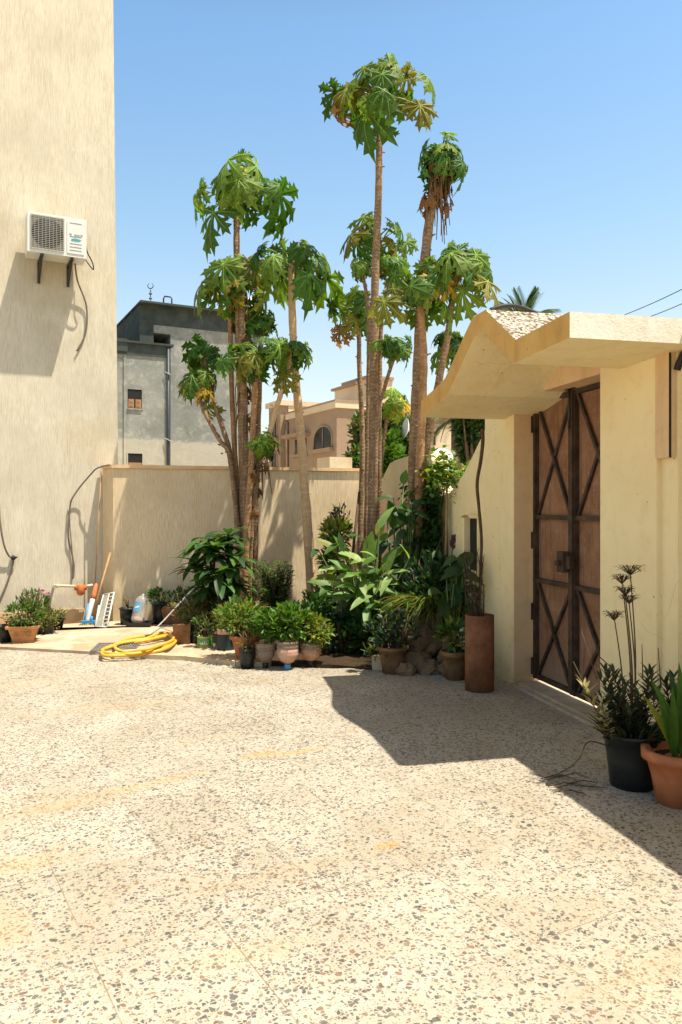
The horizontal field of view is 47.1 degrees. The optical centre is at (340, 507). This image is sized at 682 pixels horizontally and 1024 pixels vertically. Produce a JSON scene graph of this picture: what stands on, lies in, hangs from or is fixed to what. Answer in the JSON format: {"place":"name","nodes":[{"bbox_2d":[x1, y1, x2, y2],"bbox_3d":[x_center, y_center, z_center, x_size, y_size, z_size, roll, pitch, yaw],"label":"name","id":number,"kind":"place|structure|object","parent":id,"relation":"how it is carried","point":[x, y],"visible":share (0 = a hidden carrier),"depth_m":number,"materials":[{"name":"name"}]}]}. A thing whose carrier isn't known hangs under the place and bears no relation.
{"place":"outdoors","nodes":[
{"label":"outdoors","id":0,"kind":"place"},
{"bbox_2d":[0,621,235,657],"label":"back paving","id":1,"kind":"structure","parent":0,"point":[76,638],"depth_m":8.57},
{"bbox_2d":[5,622,42,643],"bbox_3d":[-3.469,1.377,8.577,0.344,0.185,0.344,0,0,-14],"label":"carved planter","id":2,"kind":"object","parent":1,"relation":"on","point":[22,634],"visible":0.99,"depth_m":8.45,"materials":[{"name":"orange ceramic"}]},
{"bbox_2d":[0,587,51,628],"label":"planter bush","id":3,"kind":"object","parent":2,"relation":"in","point":[28,606],"visible":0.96,"depth_m":8.59,"materials":[{"name":"green plant"}]},
{"bbox_2d":[84,583,97,619],"bbox_3d":[-3.183,1.229,9.987,0.080,0.500,0.290,0,0,14],"label":"folded parasol","id":4,"kind":"object","parent":1,"relation":"on","point":[89,608],"visible":0.78,"depth_m":9.96,"materials":[{"name":"fabric"}]},
{"bbox_2d":[79,552,110,624],"bbox_3d":[-3.053,1.023,9.835,0.452,0.894,0.215,0,0,-43],"label":"broom","id":5,"kind":"object","parent":1,"relation":"on","point":[91,621],"visible":0.88,"depth_m":9.83,"materials":[{"name":"brown wood"}]},
{"bbox_2d":[95,592,114,626],"bbox_3d":[-2.966,1.282,9.833,0.172,0.393,0.530,0,0,-6],"label":"plastic grille","id":6,"kind":"object","parent":1,"relation":"on","point":[103,607],"visible":1,"depth_m":9.83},
{"bbox_2d":[90,642,140,651],"bbox_3d":[-2.357,1.464,8.217,0.453,0.012,0.481,0,0,-7],"label":"drain grating","id":7,"kind":"object","parent":1,"relation":"on","point":[97,645],"visible":0.67,"depth_m":8.21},
{"bbox_2d":[119,607,135,624],"bbox_3d":[-2.675,1.365,9.827,0.216,0.210,0.215,0,0,0],"label":"black bucket","id":8,"kind":"object","parent":1,"relation":"on","point":[126,614],"visible":0.79,"depth_m":9.74,"materials":[{"name":"plastic"}]},
{"bbox_2d":[100,631,176,656],"bbox_3d":[-2.083,1.419,8.526,0.704,0.098,1.896,0,0,0],"label":"hose coil","id":9,"kind":"object","parent":1,"relation":"on","point":[161,647],"visible":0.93,"depth_m":7.94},
{"bbox_2d":[151,601,166,624],"bbox_3d":[-2.295,1.335,9.884,0.203,0.270,0.202,0,0,0],"label":"black pot","id":10,"kind":"object","parent":1,"relation":"on","point":[157,615],"visible":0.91,"depth_m":9.80,"materials":[{"name":"plastic"}]},
{"bbox_2d":[145,586,171,605],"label":"leafy pot plant","id":11,"kind":"object","parent":10,"relation":"in","point":[152,594],"visible":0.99,"depth_m":9.86,"materials":[{"name":"green plant"}]},
{"bbox_2d":[161,604,184,623],"bbox_3d":[-2.102,1.351,9.904,0.332,0.239,0.220,0,0,0],"label":"brown trough","id":12,"kind":"object","parent":1,"relation":"on","point":[166,610],"visible":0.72,"depth_m":9.81,"materials":[{"name":"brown wood"}]},
{"bbox_2d":[172,622,193,643],"bbox_3d":[-1.709,1.380,8.499,0.190,0.240,0.240,0,0,0],"label":"wooden planter","id":13,"kind":"object","parent":1,"relation":"on","point":[181,634],"visible":0.64,"depth_m":8.39,"materials":[{"name":"brown wood"}]},
{"bbox_2d":[191,624,203,643],"bbox_3d":[-1.569,1.389,8.506,0.170,0.222,0.169,0,0,0],"label":"black pot","id":14,"kind":"object","parent":1,"relation":"on","point":[193,637],"visible":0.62,"depth_m":8.44,"materials":[{"name":"plastic"}]},
{"bbox_2d":[179,596,216,625],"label":"dark herb","id":15,"kind":"object","parent":14,"relation":"in","point":[198,607],"visible":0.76,"depth_m":8.50,"materials":[{"name":"green plant"}]},
{"bbox_2d":[197,634,212,647],"bbox_3d":[-1.432,1.426,8.239,0.173,0.149,0.172,0,0,0],"label":"green tin","id":16,"kind":"object","parent":1,"relation":"on","point":[205,642],"visible":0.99,"depth_m":8.17,"materials":[{"name":"metal"}]},
{"bbox_2d":[191,613,219,636],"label":"tin plant","id":17,"kind":"object","parent":16,"relation":"in","point":[208,628],"visible":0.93,"depth_m":8.22,"materials":[{"name":"green plant"}]},
{"bbox_2d":[173,589,244,629],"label":"bed plant","id":18,"kind":"object","parent":1,"relation":"on","point":[210,597],"visible":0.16,"depth_m":8.83,"materials":[{"name":"green plant"}]},
{"bbox_2d":[217,627,234,650],"bbox_3d":[-1.188,1.375,8.105,0.191,0.249,0.189,0,0,0],"label":"ringed bucket","id":19,"kind":"object","parent":1,"relation":"on","point":[224,642],"visible":0.66,"depth_m":8.02,"materials":[{"name":"plastic"}]},
{"bbox_2d":[208,595,269,627],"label":"bed plant","id":20,"kind":"object","parent":1,"relation":"on","point":[254,601],"visible":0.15,"depth_m":8.55,"materials":[{"name":"green plant"}]},
{"bbox_2d":[0,649,681,1023],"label":"courtyard floor","id":21,"kind":"structure","parent":0,"point":[192,843],"depth_m":3.37,"materials":[{"name":"stone"}]},
{"bbox_2d":[129,653,271,666],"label":"kerb","id":22,"kind":"structure","parent":21,"relation":"on","point":[204,659],"depth_m":7.60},
{"bbox_2d":[238,647,255,668],"bbox_3d":[-0.877,1.409,7.315,0.166,0.181,0.165,0,0,0],"label":"black pot","id":23,"kind":"object","parent":21,"relation":"on","point":[247,657],"visible":0.94,"depth_m":7.26,"materials":[{"name":"plastic"}]},
{"bbox_2d":[256,648,274,667],"bbox_3d":[-0.706,1.383,7.315,0.190,0.234,0.190,0,0,0],"label":"bottle planter","id":24,"kind":"object","parent":21,"relation":"on","point":[265,655],"visible":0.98,"depth_m":7.26,"materials":[{"name":"beige plastic"}]},
{"bbox_2d":[249,606,293,645],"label":"potted bush","id":25,"kind":"object","parent":24,"relation":"in","point":[260,624],"visible":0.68,"depth_m":7.29,"materials":[{"name":"green plant"}]},
{"bbox_2d":[277,647,297,669],"bbox_3d":[-0.495,1.368,7.244,0.211,0.263,0.211,0,0,0],"label":"bottle planter","id":26,"kind":"object","parent":21,"relation":"on","point":[287,655],"visible":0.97,"depth_m":7.18,"materials":[{"name":"pink plastic"}]},
{"bbox_2d":[264,600,313,645],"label":"potted bush","id":27,"kind":"object","parent":26,"relation":"in","point":[288,608],"visible":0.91,"depth_m":7.24,"materials":[{"name":"green plant"}]},
{"bbox_2d":[185,617,440,669],"bbox_3d":[-0.445,1.515,8.947,2.588,0.070,3.902,0,0,-12],"label":"planting bed","id":28,"kind":"object","parent":21,"relation":"on","point":[332,660],"visible":0.07,"depth_m":7.66,"materials":[{"name":"soil"}]},
{"bbox_2d":[176,366,241,593],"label":"papaya tree","id":29,"kind":"object","parent":28,"relation":"on","point":[192,386],"visible":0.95,"depth_m":9.92,"materials":[{"name":"green plant"}]},
{"bbox_2d":[181,333,238,552],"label":"papaya tree","id":30,"kind":"object","parent":28,"relation":"on","point":[198,354],"visible":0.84,"depth_m":9.97,"materials":[{"name":"green plant"}]},
{"bbox_2d":[167,527,263,630],"bbox_3d":[-1.348,0.869,8.716,1.084,1.291,0.991,0,0,36],"label":"rosette shrub","id":31,"kind":"object","parent":28,"relation":"on","point":[228,571],"visible":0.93,"depth_m":8.60,"materials":[{"name":"green plant"}]},
{"bbox_2d":[193,253,269,505],"bbox_3d":[-1.437,-0.877,10.041,0.868,4.794,1.016,0,0,42],"label":"papaya tree","id":32,"kind":"object","parent":28,"relation":"on","point":[232,269],"visible":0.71,"depth_m":9.89,"materials":[{"name":"green plant"}]},
{"bbox_2d":[219,276,264,532],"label":"papaya tree","id":33,"kind":"object","parent":28,"relation":"on","point":[242,300],"visible":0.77,"depth_m":9.91,"materials":[{"name":"green plant"}]},
{"bbox_2d":[230,633,260,658],"bbox_3d":[-0.922,1.367,7.589,0.314,0.266,0.312,0,0,0],"label":"terracotta pot","id":34,"kind":"object","parent":28,"relation":"on","point":[235,639],"visible":0.52,"depth_m":7.50,"materials":[{"name":"ceramic"}]},
{"bbox_2d":[213,595,269,638],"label":"potted bush","id":35,"kind":"object","parent":34,"relation":"in","point":[240,608],"visible":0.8,"depth_m":7.53,"materials":[{"name":"green plant"}]},
{"bbox_2d":[193,148,298,556],"bbox_3d":[-1.336,-1.569,10.117,1.153,6.179,1.458,0,0,-39],"label":"papaya tree","id":36,"kind":"object","parent":28,"relation":"on","point":[238,186],"visible":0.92,"depth_m":9.88,"materials":[{"name":"green plant"}]},
{"bbox_2d":[215,336,286,628],"bbox_3d":[-1.049,-0.263,9.508,0.802,3.567,0.791,0,0,21],"label":"papaya tree","id":37,"kind":"object","parent":28,"relation":"on","point":[249,364],"visible":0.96,"depth_m":9.41,"materials":[{"name":"green plant"}]},
{"bbox_2d":[245,305,277,600],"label":"papaya tree","id":38,"kind":"object","parent":28,"relation":"on","point":[258,326],"visible":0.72,"depth_m":10.06,"materials":[{"name":"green plant"}]},
{"bbox_2d":[244,431,282,597],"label":"papaya tree","id":39,"kind":"object","parent":28,"relation":"on","point":[263,444],"visible":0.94,"depth_m":9.44,"materials":[{"name":"green plant"}]},
{"bbox_2d":[252,560,294,627],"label":"mint shrub","id":40,"kind":"object","parent":28,"relation":"on","point":[272,592],"visible":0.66,"depth_m":9.33,"materials":[{"name":"green plant"}]},
{"bbox_2d":[253,337,312,500],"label":"papaya tree","id":41,"kind":"object","parent":28,"relation":"on","point":[298,356],"visible":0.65,"depth_m":9.53,"materials":[{"name":"green plant"}]},
{"bbox_2d":[244,238,344,594],"bbox_3d":[-0.604,-0.953,10.108,1.316,5.117,1.259,0,0,0],"label":"papaya tree","id":42,"kind":"object","parent":28,"relation":"on","point":[290,271],"visible":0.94,"depth_m":10.00,"materials":[{"name":"green plant"}]},
{"bbox_2d":[271,595,335,646],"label":"bed plant","id":43,"kind":"object","parent":28,"relation":"on","point":[324,609],"visible":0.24,"depth_m":8.22,"materials":[{"name":"green plant"}]},
{"bbox_2d":[301,648,320,666],"bbox_3d":[-0.284,1.388,7.379,0.207,0.224,0.207,0,0,0],"label":"bottle planter","id":44,"kind":"object","parent":28,"relation":"on","point":[310,654],"visible":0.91,"depth_m":7.32,"materials":[{"name":"beige plastic"}]},
{"bbox_2d":[297,612,335,649],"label":"potted bush","id":45,"kind":"object","parent":44,"relation":"in","point":[314,624],"visible":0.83,"depth_m":7.36,"materials":[{"name":"green plant"}]},
{"bbox_2d":[300,583,343,617],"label":"bed plant","id":46,"kind":"object","parent":28,"relation":"on","point":[309,597],"visible":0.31,"depth_m":8.63,"materials":[{"name":"green plant"}]},
{"bbox_2d":[314,502,356,613],"bbox_3d":[-0.061,0.637,9.052,0.507,1.414,0.579,0,0,0],"label":"golden shrub","id":47,"kind":"object","parent":28,"relation":"on","point":[337,524],"visible":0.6,"depth_m":9.03,"materials":[{"name":"green plant"}]},
{"bbox_2d":[319,608,369,654],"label":"bed plant","id":48,"kind":"object","parent":28,"relation":"on","point":[338,620],"visible":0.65,"depth_m":7.95,"materials":[{"name":"green plant"}]},
{"bbox_2d":[325,285,370,611],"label":"papaya tree","id":49,"kind":"object","parent":28,"relation":"on","point":[350,317],"visible":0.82,"depth_m":10.37,"materials":[{"name":"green plant"}]},
{"bbox_2d":[350,257,371,568],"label":"papaya tree","id":50,"kind":"object","parent":28,"relation":"on","point":[360,270],"visible":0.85,"depth_m":9.68,"materials":[{"name":"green plant"}]},
{"bbox_2d":[307,506,422,651],"bbox_3d":[0.346,0.882,8.061,1.303,1.797,0.918,0,0,-22],"label":"canna plant","id":51,"kind":"object","parent":28,"relation":"on","point":[370,589],"visible":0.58,"depth_m":8.01,"materials":[{"name":"green plant"}]},
{"bbox_2d":[338,609,399,654],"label":"bed plant","id":52,"kind":"object","parent":28,"relation":"on","point":[359,618],"visible":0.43,"depth_m":7.88,"materials":[{"name":"green plant"}]},
{"bbox_2d":[318,52,438,568],"bbox_3d":[0.452,-1.972,9.406,1.465,7.057,1.205,0,0,0],"label":"papaya tree","id":53,"kind":"object","parent":28,"relation":"on","point":[375,104],"visible":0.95,"depth_m":9.30,"materials":[{"name":"green plant"}]},
{"bbox_2d":[340,211,418,338],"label":"papaya tree","id":54,"kind":"object","parent":28,"relation":"on","point":[363,235],"visible":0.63,"depth_m":9.74,"materials":[{"name":"green plant"}]},
{"bbox_2d":[366,334,412,566],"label":"papaya tree","id":55,"kind":"object","parent":28,"relation":"on","point":[392,349],"visible":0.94,"depth_m":9.17,"materials":[{"name":"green plant"}]},
{"bbox_2d":[377,254,410,568],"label":"papaya tree","id":56,"kind":"object","parent":28,"relation":"on","point":[389,265],"visible":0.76,"depth_m":9.47,"materials":[{"name":"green plant"}]},
{"bbox_2d":[381,387,410,489],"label":"papaya tree","id":57,"kind":"object","parent":28,"relation":"on","point":[397,404],"visible":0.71,"depth_m":9.78,"materials":[{"name":"green plant"}]},
{"bbox_2d":[375,470,442,629],"bbox_3d":[0.711,0.543,8.175,0.722,1.883,0.533,0,0,0],"label":"fig shrub","id":58,"kind":"object","parent":28,"relation":"on","point":[402,515],"visible":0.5,"depth_m":8.15,"materials":[{"name":"green plant"}]},
{"bbox_2d":[367,255,456,613],"bbox_3d":[0.790,-0.588,8.353,0.892,4.216,0.544,0,0,-20],"label":"papaya tree","id":59,"kind":"object","parent":28,"relation":"on","point":[421,291],"visible":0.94,"depth_m":8.31,"materials":[{"name":"green plant"}]},
{"bbox_2d":[374,587,482,635],"bbox_3d":[0.843,1.011,7.523,1.311,0.463,1.309,0,0,0],"label":"grass clump","id":60,"kind":"object","parent":28,"relation":"on","point":[419,605],"visible":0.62,"depth_m":7.33,"materials":[{"name":"green plant"}]},
{"bbox_2d":[400,548,459,627],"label":"bed plant","id":61,"kind":"object","parent":28,"relation":"on","point":[426,570],"visible":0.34,"depth_m":7.68,"materials":[{"name":"green plant"}]},
{"bbox_2d":[414,611,447,656],"bbox_3d":[0.861,1.209,7.559,0.354,0.495,0.336,0,0,27],"label":"rock","id":62,"kind":"object","parent":28,"relation":"on","point":[429,624],"visible":0.07,"depth_m":7.44,"materials":[{"name":"stone"}]},
{"bbox_2d":[397,445,470,593],"bbox_3d":[0.975,0.425,8.458,0.631,2.153,1.297,0,0,-13],"label":"climbing vine","id":63,"kind":"object","parent":28,"relation":"on","point":[439,473],"visible":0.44,"depth_m":8.13,"materials":[{"name":"green plant"}]},
{"bbox_2d":[407,131,467,622],"bbox_3d":[1.106,-1.293,8.623,0.616,5.626,0.632,0,0,42],"label":"papaya tree","id":64,"kind":"object","parent":28,"relation":"on","point":[443,168],"visible":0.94,"depth_m":8.55,"materials":[{"name":"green plant"}]},
{"bbox_2d":[428,534,484,635],"bbox_3d":[1.046,0.873,7.236,0.527,1.262,0.594,0,0,0],"label":"rubber plant","id":65,"kind":"object","parent":28,"relation":"on","point":[455,570],"visible":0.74,"depth_m":7.12,"materials":[{"name":"green plant"}]},
{"bbox_2d":[422,240,501,564],"bbox_3d":[1.325,-0.701,8.417,0.839,4.443,0.826,0,0,-39],"label":"papaya tree","id":66,"kind":"object","parent":28,"relation":"on","point":[471,267],"visible":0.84,"depth_m":8.29,"materials":[{"name":"green plant"}]},
{"bbox_2d":[377,643,408,674],"bbox_3d":[0.469,1.380,7.105,0.289,0.240,0.287,0,0,0],"label":"shaded pot","id":67,"kind":"object","parent":21,"relation":"on","point":[392,660],"visible":0.84,"depth_m":7.01,"materials":[{"name":"ceramic"}]},
{"bbox_2d":[359,606,422,656],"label":"shade plant","id":68,"kind":"object","parent":67,"relation":"in","point":[393,636],"visible":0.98,"depth_m":7.06,"materials":[{"name":"green plant"}]},
{"bbox_2d":[395,662,415,675],"bbox_3d":[0.579,1.458,7.000,0.190,0.137,0.141,0,0,0],"label":"rock","id":69,"kind":"object","parent":21,"relation":"on","point":[406,669],"visible":0.79,"depth_m":6.96,"materials":[{"name":"stone"}]},
{"bbox_2d":[404,650,430,665],"bbox_3d":[0.680,1.427,7.208,0.302,0.238,0.269,0,0,0],"label":"rock","id":70,"kind":"object","parent":21,"relation":"on","point":[413,657],"visible":0.4,"depth_m":7.13,"materials":[{"name":"stone"}]},
{"bbox_2d":[399,624,433,651],"bbox_3d":[0.722,1.246,7.300,0.308,0.303,0.291,0,0,37],"label":"rock","id":71,"kind":"object","parent":70,"relation":"on","point":[421,644],"visible":0.48,"depth_m":7.21,"materials":[{"name":"stone"}]},
{"bbox_2d":[426,633,442,655],"bbox_3d":[0.877,1.275,7.294,0.244,0.212,0.243,0,0,-26],"label":"rock","id":72,"kind":"object","parent":71,"relation":"on","point":[434,647],"visible":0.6,"depth_m":7.20,"materials":[{"name":"stone"}]},
{"bbox_2d":[415,659,439,674],"bbox_3d":[0.782,1.452,7.082,0.217,0.159,0.215,0,0,42],"label":"rock","id":73,"kind":"object","parent":21,"relation":"on","point":[426,667],"visible":0.89,"depth_m":7.02,"materials":[{"name":"stone"}]},
{"bbox_2d":[440,648,464,680],"bbox_3d":[0.995,1.377,6.842,0.261,0.247,0.259,0,0,0],"label":"shaded pot","id":74,"kind":"object","parent":21,"relation":"on","point":[454,665],"visible":0.82,"depth_m":6.76,"materials":[{"name":"ceramic"}]},
{"bbox_2d":[432,615,464,652],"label":"shade plant","id":75,"kind":"object","parent":74,"relation":"in","point":[456,647],"visible":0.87,"depth_m":6.82,"materials":[{"name":"green plant"}]},
{"bbox_2d":[465,613,493,692],"bbox_3d":[1.138,1.191,6.433,0.240,0.617,0.240,0,0,0],"label":"pipe planter","id":76,"kind":"object","parent":21,"relation":"on","point":[479,654],"visible":0.98,"depth_m":6.33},
{"bbox_2d":[463,549,486,615],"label":"spiky plant","id":77,"kind":"object","parent":76,"relation":"on","point":[477,603],"visible":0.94,"depth_m":6.43,"materials":[{"name":"green plant"}]},
{"bbox_2d":[475,428,484,595],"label":"vine stem","id":78,"kind":"object","parent":76,"relation":"in","point":[477,485],"visible":0.91,"depth_m":6.63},
{"bbox_2d":[509,680,599,727],"bbox_3d":[1.764,1.498,5.999,0.390,0.065,1.350,0,0,-13],"label":"threshold","id":79,"kind":"object","parent":21,"relation":"on","point":[563,701],"visible":0.46,"depth_m":6.00,"materials":[{"name":"concrete"}]},
{"bbox_2d":[540,741,608,794],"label":"dry twigs","id":80,"kind":"object","parent":21,"relation":"on","point":[569,783],"visible":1,"depth_m":4.18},
{"bbox_2d":[603,730,662,792],"bbox_3d":[1.573,1.355,4.230,0.314,0.290,0.311,0,0,0],"label":"plant bucket","id":81,"kind":"object","parent":21,"relation":"on","point":[628,768],"visible":0.66,"depth_m":4.12,"materials":[{"name":"black plastic"}]},
{"bbox_2d":[573,564,665,743],"bbox_3d":[1.569,0.796,4.228,0.521,0.972,0.554,0,0,39],"label":"leggy plant","id":82,"kind":"object","parent":81,"relation":"on","point":[631,720],"visible":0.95,"depth_m":4.23,"materials":[{"name":"green plant"}]},
{"bbox_2d":[639,663,677,719],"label":"whorled plant","id":83,"kind":"object","parent":21,"relation":"on","point":[664,681],"visible":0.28,"depth_m":4.49,"materials":[{"name":"green plant"}]},
{"bbox_2d":[641,741,681,809],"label":"terracotta pot","id":84,"kind":"object","parent":21,"relation":"on","point":[665,766],"visible":0.88,"depth_m":3.90,"materials":[{"name":"ceramic"}]},
{"bbox_2d":[644,664,681,757],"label":"aloe plant","id":85,"kind":"object","parent":84,"relation":"on","point":[669,721],"visible":0.94,"depth_m":3.93,"materials":[{"name":"green plant"}]},
{"bbox_2d":[265,376,450,467],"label":"tan house","id":86,"kind":"structure","parent":0,"point":[326,427],"depth_m":28.92,"materials":[{"name":"paint"}]},
{"bbox_2d":[308,425,333,453],"bbox_3d":[-0.706,-2.439,27.940,0.230,0.999,1.745,0,0,-27],"label":"arched window","id":87,"kind":"structure","parent":86,"relation":"in","point":[323,437],"depth_m":27.92,"materials":[{"name":"grey glass"}]},
{"bbox_2d":[113,0,681,461],"label":"sky","id":88,"kind":"structure","parent":0,"point":[565,116],"materials":[{"name":"blue"}]},
{"bbox_2d":[433,429,463,469],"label":"neighbour house","id":89,"kind":"structure","parent":0,"point":[437,444],"depth_m":20.09,"materials":[{"name":"paint"}]},
{"label":"ground","id":90,"kind":"structure","parent":0,"visible":0},
{"bbox_2d":[0,0,117,623],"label":"apartment building","id":91,"kind":"structure","parent":90,"relation":"on","point":[58,422],"depth_m":10.09,"materials":[{"name":"beige paint"}]},
{"bbox_2d":[25,211,93,351],"bbox_3d":[-3.543,-2.820,9.898,0.826,1.593,0.418,0,0,-28],"label":"air conditioner","id":92,"kind":"object","parent":91,"relation":"attached to","point":[55,238],"visible":1,"depth_m":9.73,"materials":[{"name":"metal"}]},
{"bbox_2d":[117,300,258,465],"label":"grey house","id":93,"kind":"structure","parent":90,"relation":"on","point":[160,422],"depth_m":34.36,"materials":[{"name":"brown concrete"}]},
{"bbox_2d":[126,388,142,409],"bbox_3d":[-8.673,-4.547,32.889,0.696,0.900,0.160,0,0,-27],"label":"window","id":94,"kind":"structure","parent":93,"relation":"in","point":[134,396],"depth_m":32.86,"materials":[{"name":"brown wood"}]},
{"bbox_2d":[127,452,143,464],"bbox_3d":[-8.657,-1.946,32.897,0.697,0.719,0.160,0,0,-27],"label":"window","id":95,"kind":"structure","parent":93,"relation":"in","point":[133,458],"depth_m":32.88,"materials":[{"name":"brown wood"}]},
{"bbox_2d":[101,464,363,621],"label":"boundary wall","id":96,"kind":"structure","parent":90,"relation":"on","point":[155,517],"depth_m":10.37,"materials":[{"name":"beige paint"}]},
{"bbox_2d":[68,464,109,578],"bbox_3d":[-3.258,0.185,10.132,0.541,1.491,0.059,0,0,0],"label":"cable","id":97,"kind":"object","parent":96,"relation":"hanging from","point":[73,563],"depth_m":10.12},
{"bbox_2d":[317,457,351,467],"bbox_3d":[0.005,0.325,13.510,0.632,2.351,0.625,0,0,-27],"label":"cream box","id":98,"kind":"object","parent":90,"relation":"on","point":[335,462],"visible":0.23,"depth_m":13.32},
{"bbox_2d":[340,410,365,467],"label":"leafy tree","id":99,"kind":"object","parent":90,"relation":"on","point":[354,430],"visible":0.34,"depth_m":14.31,"materials":[{"name":"green plant"}]},
{"bbox_2d":[356,428,407,478],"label":"leafy tree","id":100,"kind":"object","parent":90,"relation":"on","point":[395,449],"visible":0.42,"depth_m":12.80,"materials":[{"name":"green plant"}]},
{"bbox_2d":[382,408,435,456],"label":"leafy tree","id":101,"kind":"object","parent":90,"relation":"on","point":[406,438],"visible":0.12,"depth_m":13.59,"materials":[{"name":"green plant"}]},
{"bbox_2d":[381,431,484,626],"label":"garden wall","id":102,"kind":"structure","parent":90,"relation":"on","point":[462,521],"depth_m":7.80,"materials":[{"name":"yellow paint"}]},
{"bbox_2d":[426,417,462,487],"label":"palm tree","id":103,"kind":"object","parent":90,"relation":"on","point":[440,427],"visible":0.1,"depth_m":15.43,"materials":[{"name":"green plant"}]},
{"bbox_2d":[429,331,462,453],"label":"papaya tree","id":104,"kind":"object","parent":90,"relation":"on","point":[456,340],"visible":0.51,"depth_m":8.83,"materials":[{"name":"green plant"}]},
{"bbox_2d":[449,418,484,471],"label":"leafy tree","id":105,"kind":"object","parent":90,"relation":"on","point":[467,435],"visible":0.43,"depth_m":12.85,"materials":[{"name":"green plant"}]},
{"bbox_2d":[499,285,561,313],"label":"palm tree","id":106,"kind":"object","parent":90,"relation":"on","point":[532,296],"visible":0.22,"depth_m":25.72,"materials":[{"name":"green plant"}]},
{"bbox_2d":[421,310,681,737],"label":"gate house","id":107,"kind":"structure","parent":90,"relation":"on","point":[509,374],"depth_m":5.09,"materials":[{"name":"yellow paint"}]},
{"bbox_2d":[489,303,539,312],"bbox_3d":[1.232,-1.405,5.564,0.396,0.085,0.062,0,0,-15],"label":"roof hose","id":108,"kind":"object","parent":107,"relation":"on","point":[512,305],"visible":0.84,"depth_m":5.55,"materials":[{"name":"black rubber"}]},
{"bbox_2d":[531,382,599,705],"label":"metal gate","id":109,"kind":"structure","parent":107,"relation":"attached to","point":[565,547],"depth_m":6.01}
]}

